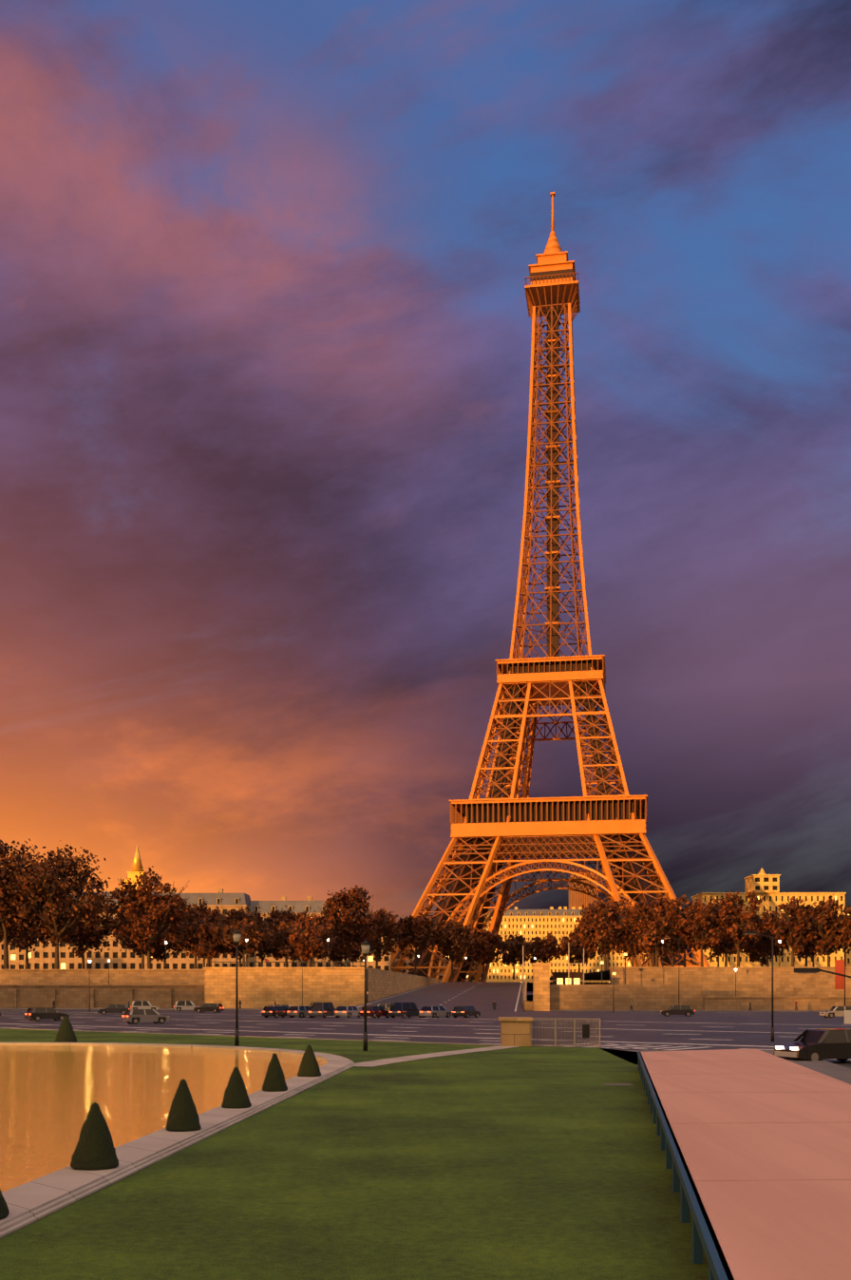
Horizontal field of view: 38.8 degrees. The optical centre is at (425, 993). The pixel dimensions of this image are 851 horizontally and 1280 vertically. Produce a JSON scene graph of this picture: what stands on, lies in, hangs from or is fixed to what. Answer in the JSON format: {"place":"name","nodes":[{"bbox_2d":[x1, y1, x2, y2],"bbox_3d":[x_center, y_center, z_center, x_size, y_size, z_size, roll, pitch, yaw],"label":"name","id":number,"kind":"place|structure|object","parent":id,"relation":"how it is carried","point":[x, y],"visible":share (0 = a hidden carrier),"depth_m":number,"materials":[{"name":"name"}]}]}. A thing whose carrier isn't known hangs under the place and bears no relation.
{"place":"outdoors","nodes":[
{"label":"outdoors","id":0,"kind":"place"},
{"bbox_2d":[0,937,23,969],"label":"building","id":1,"kind":"structure","parent":0,"point":[15,959],"depth_m":425.20,"materials":[{"name":"stone"}]},
{"bbox_2d":[23,887,157,969],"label":"building","id":2,"kind":"structure","parent":0,"point":[42,958],"depth_m":422.68,"materials":[{"name":"stone"}]},
{"bbox_2d":[0,969,204,1008],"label":"stone wall","id":3,"kind":"structure","parent":0,"point":[70,988],"depth_m":242.53,"materials":[{"name":"stone"}]},
{"bbox_2d":[0,1044,327,1192],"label":"pool water","id":4,"kind":"structure","parent":0,"point":[50,1095],"depth_m":34.28,"materials":[{"name":"brown liquid"}]},
{"bbox_2d":[154,888,251,969],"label":"building","id":5,"kind":"structure","parent":0,"point":[236,901],"depth_m":421.87,"materials":[{"name":"stone"}]},
{"bbox_2d":[0,1028,708,1279],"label":"lawn","id":6,"kind":"structure","parent":0,"point":[532,1163],"depth_m":16.92,"materials":[{"name":"green plant"}]},
{"bbox_2d":[54,1015,77,1042],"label":"topiary cone","id":7,"kind":"object","parent":6,"relation":"on","point":[66,1033],"visible":0.98,"depth_m":65.65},
{"bbox_2d":[0,1042,354,1239],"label":"pool border","id":8,"kind":"object","parent":6,"relation":"on","point":[32,1201],"visible":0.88,"depth_m":20.07,"materials":[{"name":"stone"}]},
{"bbox_2d":[0,1189,9,1220],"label":"topiary cone","id":9,"kind":"object","parent":8,"relation":"on","point":[4,1211],"visible":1,"depth_m":14.05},
{"bbox_2d":[70,1102,118,1170],"bbox_3d":[-4.972,2.126,18.192,0.725,0.989,0.708,0,0,1],"label":"topiary cone","id":10,"kind":"object","parent":8,"relation":"on","point":[95,1149],"visible":1,"depth_m":17.99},
{"bbox_2d":[165,1078,201,1131],"bbox_3d":[-4.650,2.128,23.178,0.694,0.986,0.686,0,0,1],"label":"topiary cone","id":11,"kind":"object","parent":8,"relation":"on","point":[183,1116],"visible":1,"depth_m":22.99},
{"bbox_2d":[221,1066,251,1108],"bbox_3d":[-4.350,2.151,27.786,0.692,0.938,0.677,0,0,1],"label":"topiary cone","id":12,"kind":"object","parent":8,"relation":"on","point":[236,1096],"visible":1,"depth_m":27.59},
{"bbox_2d":[262,1052,287,1091],"bbox_3d":[-4.054,2.110,32.485,0.693,1.020,0.699,0,0,1],"label":"topiary cone","id":13,"kind":"object","parent":8,"relation":"on","point":[275,1080],"visible":1,"depth_m":32.28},
{"bbox_2d":[297,1044,321,1076],"bbox_3d":[-3.680,2.121,38.204,0.766,0.999,0.770,0,0,1],"label":"topiary cone","id":14,"kind":"object","parent":8,"relation":"on","point":[309,1066],"visible":1,"depth_m":37.99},
{"bbox_2d":[232,929,241,1046],"bbox_3d":[-9.816,-0.290,62.847,0.480,6.040,0.480,0,0,-21],"label":"garden lamp","id":15,"kind":"object","parent":6,"relation":"on","point":[237,934],"visible":1,"depth_m":62.80,"materials":[{"name":"black"}]},
{"bbox_2d":[361,940,370,1050],"bbox_3d":[-2.847,0.110,57.279,0.480,5.240,0.480,0,0,-21],"label":"garden lamp","id":16,"kind":"object","parent":6,"relation":"on","point":[365,945],"visible":1,"depth_m":57.22,"materials":[{"name":"black"}]},
{"bbox_2d":[637,1048,850,1279],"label":"walkway","id":17,"kind":"structure","parent":6,"relation":"on","point":[755,1144],"depth_m":15.60,"materials":[{"name":"concrete"}]},
{"bbox_2d":[0,1008,829,1011],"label":"quay pavement","id":18,"kind":"structure","parent":0,"point":[335,1008],"depth_m":221.38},
{"bbox_2d":[0,993,850,1069],"bbox_3d":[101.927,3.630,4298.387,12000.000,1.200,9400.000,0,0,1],"label":"road","id":19,"kind":"structure","parent":0,"point":[791,1026],"depth_m":112.77,"materials":[{"name":"asphalt"}]},
{"bbox_2d":[24,1007,69,1021],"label":"car","id":20,"kind":"object","parent":19,"relation":"on","point":[37,1014],"visible":0.96,"depth_m":131.71,"materials":[{"name":"grey paint"}]},
{"bbox_2d":[97,1004,129,1014],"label":"car","id":21,"kind":"object","parent":19,"relation":"on","point":[116,1008],"visible":0.94,"depth_m":171.94,"materials":[{"name":"grey paint"}]},
{"bbox_2d":[130,1000,159,1010],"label":"car","id":22,"kind":"object","parent":19,"relation":"on","point":[142,1004],"visible":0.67,"depth_m":204.95,"materials":[{"name":"white paint"}]},
{"bbox_2d":[121,1009,170,1024],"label":"car","id":23,"kind":"object","parent":19,"relation":"on","point":[134,1016],"visible":1,"depth_m":119.47,"materials":[{"name":"grey paint"}]},
{"bbox_2d":[173,1000,201,1011],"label":"car","id":24,"kind":"object","parent":19,"relation":"on","point":[181,1005],"visible":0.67,"depth_m":206.78,"materials":[{"name":"grey paint"}]},
{"bbox_2d":[193,1003,224,1012],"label":"car","id":25,"kind":"object","parent":19,"relation":"on","point":[216,1007],"visible":1,"depth_m":189.64,"materials":[{"name":"grey paint"}]},
{"bbox_2d":[6,1028,500,1045],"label":"grass strip","id":26,"kind":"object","parent":19,"relation":"on","point":[271,1037],"depth_m":74.10,"materials":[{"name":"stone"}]},
{"bbox_2d":[262,1005,294,1017],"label":"parked car","id":27,"kind":"object","parent":19,"relation":"on","point":[276,1011],"visible":0.85,"depth_m":148.74,"materials":[{"name":"grey paint"}]},
{"bbox_2d":[286,1005,314,1017],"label":"parked car","id":28,"kind":"object","parent":19,"relation":"on","point":[300,1011],"visible":0.75,"depth_m":149.66,"materials":[{"name":"grey paint"}]},
{"bbox_2d":[307,1002,336,1017],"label":"van","id":29,"kind":"object","parent":19,"relation":"on","point":[321,1009],"visible":0.83,"depth_m":147.70,"materials":[{"name":"grey paint"}]},
{"bbox_2d":[334,1005,361,1017],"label":"parked car","id":30,"kind":"object","parent":19,"relation":"on","point":[348,1011],"visible":0.98,"depth_m":148.66,"materials":[{"name":"grey paint"}]},
{"bbox_2d":[360,1006,390,1017],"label":"parked car","id":31,"kind":"object","parent":19,"relation":"on","point":[375,1011],"visible":0.75,"depth_m":147.72,"materials":[{"name":"red paint"}]},
{"bbox_2d":[388,1002,421,1017],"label":"van","id":32,"kind":"object","parent":19,"relation":"on","point":[404,1009],"visible":0.83,"depth_m":148.08,"materials":[{"name":"grey paint"}]},
{"bbox_2d":[4,1012,837,1059],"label":"road markings","id":33,"kind":"object","parent":19,"relation":"on","point":[613,1044],"visible":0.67,"depth_m":91.19,"materials":[{"name":"paint"}]},
{"bbox_2d":[419,1006,452,1017],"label":"parked car","id":34,"kind":"object","parent":19,"relation":"on","point":[433,1011],"visible":1,"depth_m":148.22,"materials":[{"name":"grey paint"}]},
{"bbox_2d":[452,1006,480,1017],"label":"parked car","id":35,"kind":"object","parent":19,"relation":"on","point":[464,1011],"visible":1,"depth_m":147.46,"materials":[{"name":"grey paint"}]},
{"bbox_2d":[498,1016,533,1046],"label":"gate pillar","id":36,"kind":"structure","parent":19,"relation":"on","point":[515,1031],"depth_m":62.10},
{"bbox_2d":[366,191,710,1001],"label":"lattice tower","id":37,"kind":"structure","parent":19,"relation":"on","point":[492,831],"depth_m":464.88,"materials":[{"name":"metal"}]},
{"bbox_2d":[531,1017,600,1048],"bbox_3d":[7.150,2.105,62.039,3.730,1.650,0.203,0,0,22],"label":"gate fence","id":38,"kind":"object","parent":19,"relation":"on","point":[586,1030],"visible":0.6,"depth_m":62.12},
{"bbox_2d":[522,942,627,1007],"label":"quay kiosk","id":39,"kind":"object","parent":19,"relation":"on","point":[567,978],"visible":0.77,"depth_m":214.85,"materials":[{"name":"brown"}]},
{"bbox_2d":[660,1005,694,1016],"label":"car","id":40,"kind":"object","parent":19,"relation":"on","point":[686,1010],"visible":1,"depth_m":158.00,"materials":[{"name":"grey paint"}]},
{"bbox_2d":[743,931,774,1041],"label":"lamp","id":41,"kind":"object","parent":19,"relation":"on","point":[773,1027],"visible":1,"depth_m":75.84,"materials":[{"name":"black"}]},
{"bbox_2d":[773,1028,850,1061],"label":"car","id":42,"kind":"object","parent":19,"relation":"on","point":[820,1043],"visible":0.96,"depth_m":51.88,"materials":[{"name":"black paint"}]},
{"bbox_2d":[820,1006,850,1017],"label":"car","id":43,"kind":"object","parent":19,"relation":"on","point":[835,1011],"visible":0.69,"depth_m":147.57,"materials":[{"name":"white paint"}]},
{"bbox_2d":[835,957,845,1006],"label":"banner pole","id":44,"kind":"object","parent":19,"relation":"on","point":[840,968],"visible":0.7,"depth_m":201.95,"materials":[{"name":"red"}]},
{"bbox_2d":[0,0,850,993],"label":"sky","id":45,"kind":"structure","parent":0,"point":[266,324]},
{"bbox_2d":[353,1045,518,1066],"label":"garden path","id":46,"kind":"structure","parent":0,"point":[377,1062],"depth_m":52.09,"materials":[{"name":"stone"}]},
{"bbox_2d":[355,982,524,1012],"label":"ramp","id":47,"kind":"structure","parent":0,"point":[481,997],"depth_m":267.54,"materials":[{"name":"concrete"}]},
{"bbox_2d":[366,969,610,991],"bbox_3d":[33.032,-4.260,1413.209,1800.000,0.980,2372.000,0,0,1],"label":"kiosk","id":48,"kind":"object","parent":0,"point":[593,976],"depth_m":365.49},
{"bbox_2d":[0,838,46,969],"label":"tree","id":49,"kind":"object","parent":48,"relation":"on","point":[8,916],"visible":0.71,"depth_m":258.18,"materials":[{"name":"brown plant"}]},
{"bbox_2d":[0,885,51,949],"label":"tree","id":50,"kind":"object","parent":48,"relation":"on","point":[18,934],"visible":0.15,"depth_m":271.12,"materials":[{"name":"brown plant"}]},
{"bbox_2d":[0,917,55,969],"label":"tree","id":51,"kind":"object","parent":48,"relation":"on","point":[32,937],"visible":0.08,"depth_m":305.83,"materials":[{"name":"brown plant"}]},
{"bbox_2d":[1,840,113,969],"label":"tree","id":52,"kind":"object","parent":48,"relation":"on","point":[51,885],"visible":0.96,"depth_m":254.63,"materials":[{"name":"brown plant"}]},
{"bbox_2d":[50,890,120,969],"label":"tree","id":53,"kind":"object","parent":48,"relation":"on","point":[90,937],"visible":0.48,"depth_m":299.60,"materials":[{"name":"brown plant"}]},
{"bbox_2d":[111,917,153,960],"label":"tree","id":54,"kind":"object","parent":48,"relation":"on","point":[117,936],"visible":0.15,"depth_m":334.96,"materials":[{"name":"brown plant"}]},
{"bbox_2d":[104,902,172,969],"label":"tree","id":55,"kind":"object","parent":48,"relation":"on","point":[114,925],"visible":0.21,"depth_m":295.86,"materials":[{"name":"brown plant"}]},
{"bbox_2d":[123,844,155,892],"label":"spire tower","id":56,"kind":"structure","parent":48,"relation":"on","point":[136,869],"depth_m":440.34,"materials":[{"name":"gold stone"}]},
{"bbox_2d":[105,865,191,969],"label":"tree","id":57,"kind":"object","parent":48,"relation":"on","point":[141,899],"visible":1,"depth_m":261.15,"materials":[{"name":"brown plant"}]},
{"bbox_2d":[140,927,188,969],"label":"tree","id":58,"kind":"object","parent":48,"relation":"on","point":[157,954],"visible":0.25,"depth_m":309.78,"materials":[{"name":"brown plant"}]},
{"bbox_2d":[162,900,223,969],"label":"tree","id":59,"kind":"object","parent":48,"relation":"on","point":[181,941],"visible":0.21,"depth_m":290.61,"materials":[{"name":"brown plant"}]},
{"bbox_2d":[178,907,236,964],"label":"tree","id":60,"kind":"object","parent":48,"relation":"on","point":[214,919],"visible":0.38,"depth_m":277.53,"materials":[{"name":"brown plant"}]},
{"bbox_2d":[182,913,233,967],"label":"tree","id":61,"kind":"object","parent":48,"relation":"on","point":[211,937],"visible":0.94,"depth_m":266.94,"materials":[{"name":"brown plant"}]},
{"bbox_2d":[218,916,272,967],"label":"tree","id":62,"kind":"object","parent":48,"relation":"on","point":[253,935],"visible":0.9,"depth_m":260.49,"materials":[{"name":"brown plant"}]},
{"bbox_2d":[216,907,279,967],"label":"tree","id":63,"kind":"object","parent":48,"relation":"on","point":[234,915],"visible":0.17,"depth_m":288.40,"materials":[{"name":"brown plant"}]},
{"bbox_2d":[253,916,274,967],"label":"tree","id":64,"kind":"object","parent":48,"relation":"on","point":[265,951],"visible":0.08,"depth_m":305.60,"materials":[{"name":"brown plant"}]},
{"bbox_2d":[256,905,307,967],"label":"tree","id":65,"kind":"object","parent":48,"relation":"on","point":[277,916],"visible":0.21,"depth_m":291.33,"materials":[{"name":"brown plant"}]},
{"bbox_2d":[260,916,311,967],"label":"tree","id":66,"kind":"object","parent":48,"relation":"on","point":[283,946],"visible":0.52,"depth_m":268.53,"materials":[{"name":"brown plant"}]},
{"bbox_2d":[248,896,334,967],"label":"building","id":67,"kind":"structure","parent":48,"relation":"on","point":[310,906],"depth_m":425.43,"materials":[{"name":"stone"}]},
{"bbox_2d":[284,910,340,967],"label":"tree","id":68,"kind":"object","parent":48,"relation":"on","point":[322,920],"visible":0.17,"depth_m":281.74,"materials":[{"name":"brown plant"}]},
{"bbox_2d":[286,919,341,967],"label":"tree","id":69,"kind":"object","parent":48,"relation":"on","point":[309,935],"visible":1,"depth_m":260.31,"materials":[{"name":"brown plant"}]},
{"bbox_2d":[323,929,362,967],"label":"tree","id":70,"kind":"object","parent":48,"relation":"on","point":[356,953],"visible":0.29,"depth_m":370.09,"materials":[{"name":"brown plant"}]},
{"bbox_2d":[318,884,384,967],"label":"tree","id":71,"kind":"object","parent":48,"relation":"on","point":[354,900],"visible":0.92,"depth_m":296.94,"materials":[{"name":"brown plant"}]},
{"bbox_2d":[334,911,393,983],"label":"building","id":72,"kind":"structure","parent":48,"relation":"on","point":[385,963],"depth_m":430.27,"materials":[{"name":"stone"}]},
{"bbox_2d":[354,907,405,969],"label":"tree","id":73,"kind":"object","parent":48,"relation":"on","point":[390,928],"visible":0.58,"depth_m":350.45,"materials":[{"name":"brown plant"}]},
{"bbox_2d":[392,913,439,974],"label":"tree","id":74,"kind":"object","parent":48,"relation":"on","point":[413,931],"visible":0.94,"depth_m":359.40,"materials":[{"name":"brown plant"}]},
{"bbox_2d":[393,933,481,982],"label":"building","id":75,"kind":"structure","parent":48,"relation":"on","point":[408,961],"depth_m":759.94,"materials":[{"name":"stone"}]},
{"bbox_2d":[428,915,475,978],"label":"tree","id":76,"kind":"object","parent":48,"relation":"on","point":[450,931],"visible":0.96,"depth_m":369.69,"materials":[{"name":"brown plant"}]},
{"bbox_2d":[465,928,507,978],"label":"tree","id":77,"kind":"object","parent":48,"relation":"on","point":[487,944],"visible":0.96,"depth_m":377.01,"materials":[{"name":"brown plant"}]},
{"bbox_2d":[496,932,534,979],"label":"tree","id":78,"kind":"object","parent":48,"relation":"on","point":[513,945],"visible":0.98,"depth_m":388.42,"materials":[{"name":"brown plant"}]},
{"bbox_2d":[529,931,561,964],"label":"tree","id":79,"kind":"object","parent":48,"relation":"on","point":[545,950],"visible":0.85,"depth_m":393.61,"materials":[{"name":"brown plant"}]},
{"bbox_2d":[484,906,649,987],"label":"building","id":80,"kind":"structure","parent":48,"relation":"on","point":[527,924],"depth_m":698.34,"materials":[{"name":"stone"}]},
{"bbox_2d":[553,929,596,972],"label":"tree","id":81,"kind":"object","parent":48,"relation":"on","point":[576,948],"visible":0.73,"depth_m":388.46,"materials":[{"name":"brown plant"}]},
{"bbox_2d":[569,872,597,909],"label":"slab tower","id":82,"kind":"structure","parent":48,"relation":"on","point":[577,899],"depth_m":1495.36,"materials":[{"name":"concrete"}]},
{"bbox_2d":[574,898,635,975],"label":"tree","id":83,"kind":"object","parent":48,"relation":"on","point":[611,902],"visible":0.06,"depth_m":294.73,"materials":[{"name":"brown plant"}]},
{"bbox_2d":[573,898,637,974],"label":"tree","id":84,"kind":"object","parent":48,"relation":"on","point":[609,926],"visible":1,"depth_m":259.69,"materials":[{"name":"brown plant"}]},
{"bbox_2d":[614,907,643,966],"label":"tree","id":85,"kind":"object","parent":48,"relation":"on","point":[630,950],"visible":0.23,"depth_m":332.94,"materials":[{"name":"brown plant"}]},
{"bbox_2d":[629,914,670,966],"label":"tree","id":86,"kind":"object","parent":48,"relation":"on","point":[651,951],"visible":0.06,"depth_m":295.89,"materials":[{"name":"brown plant"}]},
{"bbox_2d":[621,893,688,966],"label":"tree","id":87,"kind":"object","parent":48,"relation":"on","point":[659,915],"visible":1,"depth_m":256.01,"materials":[{"name":"brown plant"}]},
{"bbox_2d":[658,937,692,966],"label":"tree","id":88,"kind":"object","parent":48,"relation":"on","point":[670,951],"visible":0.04,"depth_m":339.95,"materials":[{"name":"brown plant"}]},
{"bbox_2d":[655,894,709,966],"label":"tree","id":89,"kind":"object","parent":48,"relation":"on","point":[675,945],"visible":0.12,"depth_m":290.85,"materials":[{"name":"brown plant"}]},
{"bbox_2d":[672,894,733,966],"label":"tree","id":90,"kind":"object","parent":48,"relation":"on","point":[716,923],"visible":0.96,"depth_m":255.19,"materials":[{"name":"brown plant"}]},
{"bbox_2d":[695,927,744,966],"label":"tree","id":91,"kind":"object","parent":48,"relation":"on","point":[716,953],"visible":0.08,"depth_m":335.77,"materials":[{"name":"brown plant"}]},
{"bbox_2d":[702,895,757,966],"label":"tree","id":92,"kind":"object","parent":48,"relation":"on","point":[724,947],"visible":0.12,"depth_m":293.25,"materials":[{"name":"brown plant"}]},
{"bbox_2d":[712,890,770,966],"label":"tree","id":93,"kind":"object","parent":48,"relation":"on","point":[737,937],"visible":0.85,"depth_m":258.02,"materials":[{"name":"brown plant"}]},
{"bbox_2d":[741,936,784,966],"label":"tree","id":94,"kind":"object","parent":48,"relation":"on","point":[754,956],"visible":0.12,"depth_m":342.22,"materials":[{"name":"brown plant"}]},
{"bbox_2d":[744,910,789,966],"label":"tree","id":95,"kind":"object","parent":48,"relation":"on","point":[764,945],"visible":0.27,"depth_m":295.31,"materials":[{"name":"brown plant"}]},
{"bbox_2d":[691,892,846,966],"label":"building","id":96,"kind":"structure","parent":48,"relation":"on","point":[773,901],"depth_m":512.17,"materials":[{"name":"stone"}]},
{"bbox_2d":[744,874,781,892],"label":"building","id":97,"kind":"structure","parent":96,"relation":"on","point":[764,883],"depth_m":510.38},
{"bbox_2d":[763,896,830,966],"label":"tree","id":98,"kind":"object","parent":48,"relation":"on","point":[793,936],"visible":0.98,"depth_m":256.60,"materials":[{"name":"brown plant"}]},
{"bbox_2d":[783,904,825,966],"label":"tree","id":99,"kind":"object","parent":48,"relation":"on","point":[808,945],"visible":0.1,"depth_m":289.08,"materials":[{"name":"brown plant"}]},
{"bbox_2d":[794,949,832,966],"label":"tree","id":100,"kind":"object","parent":48,"relation":"on","point":[799,954],"visible":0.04,"depth_m":336.89,"materials":[{"name":"brown plant"}]},
{"bbox_2d":[795,894,850,966],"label":"tree","id":101,"kind":"object","parent":48,"relation":"on","point":[830,921],"visible":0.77,"depth_m":256.03,"materials":[{"name":"brown plant"}]},
{"bbox_2d":[820,917,850,966],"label":"tree","id":102,"kind":"object","parent":48,"relation":"on","point":[842,947],"visible":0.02,"depth_m":294.21,"materials":[{"name":"brown plant"}]},
{"bbox_2d":[203,962,850,1011],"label":"quay walls","id":103,"kind":"structure","parent":0,"point":[657,987],"depth_m":224.31,"materials":[{"name":"stone"}]},
{"bbox_2d":[207,961,364,967],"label":"terrace balustrade","id":104,"kind":"object","parent":103,"relation":"on","point":[284,962],"visible":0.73,"depth_m":235.55,"materials":[{"name":"beige"}]},
{"bbox_2d":[624,1050,850,1084],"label":"side pavement","id":105,"kind":"structure","parent":0,"point":[835,1071],"depth_m":47.30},
{"bbox_2d":[794,967,850,977],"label":"lamp","id":106,"kind":"object","parent":105,"relation":"on","point":[809,970],"visible":1,"depth_m":44.05,"materials":[{"name":"black"}]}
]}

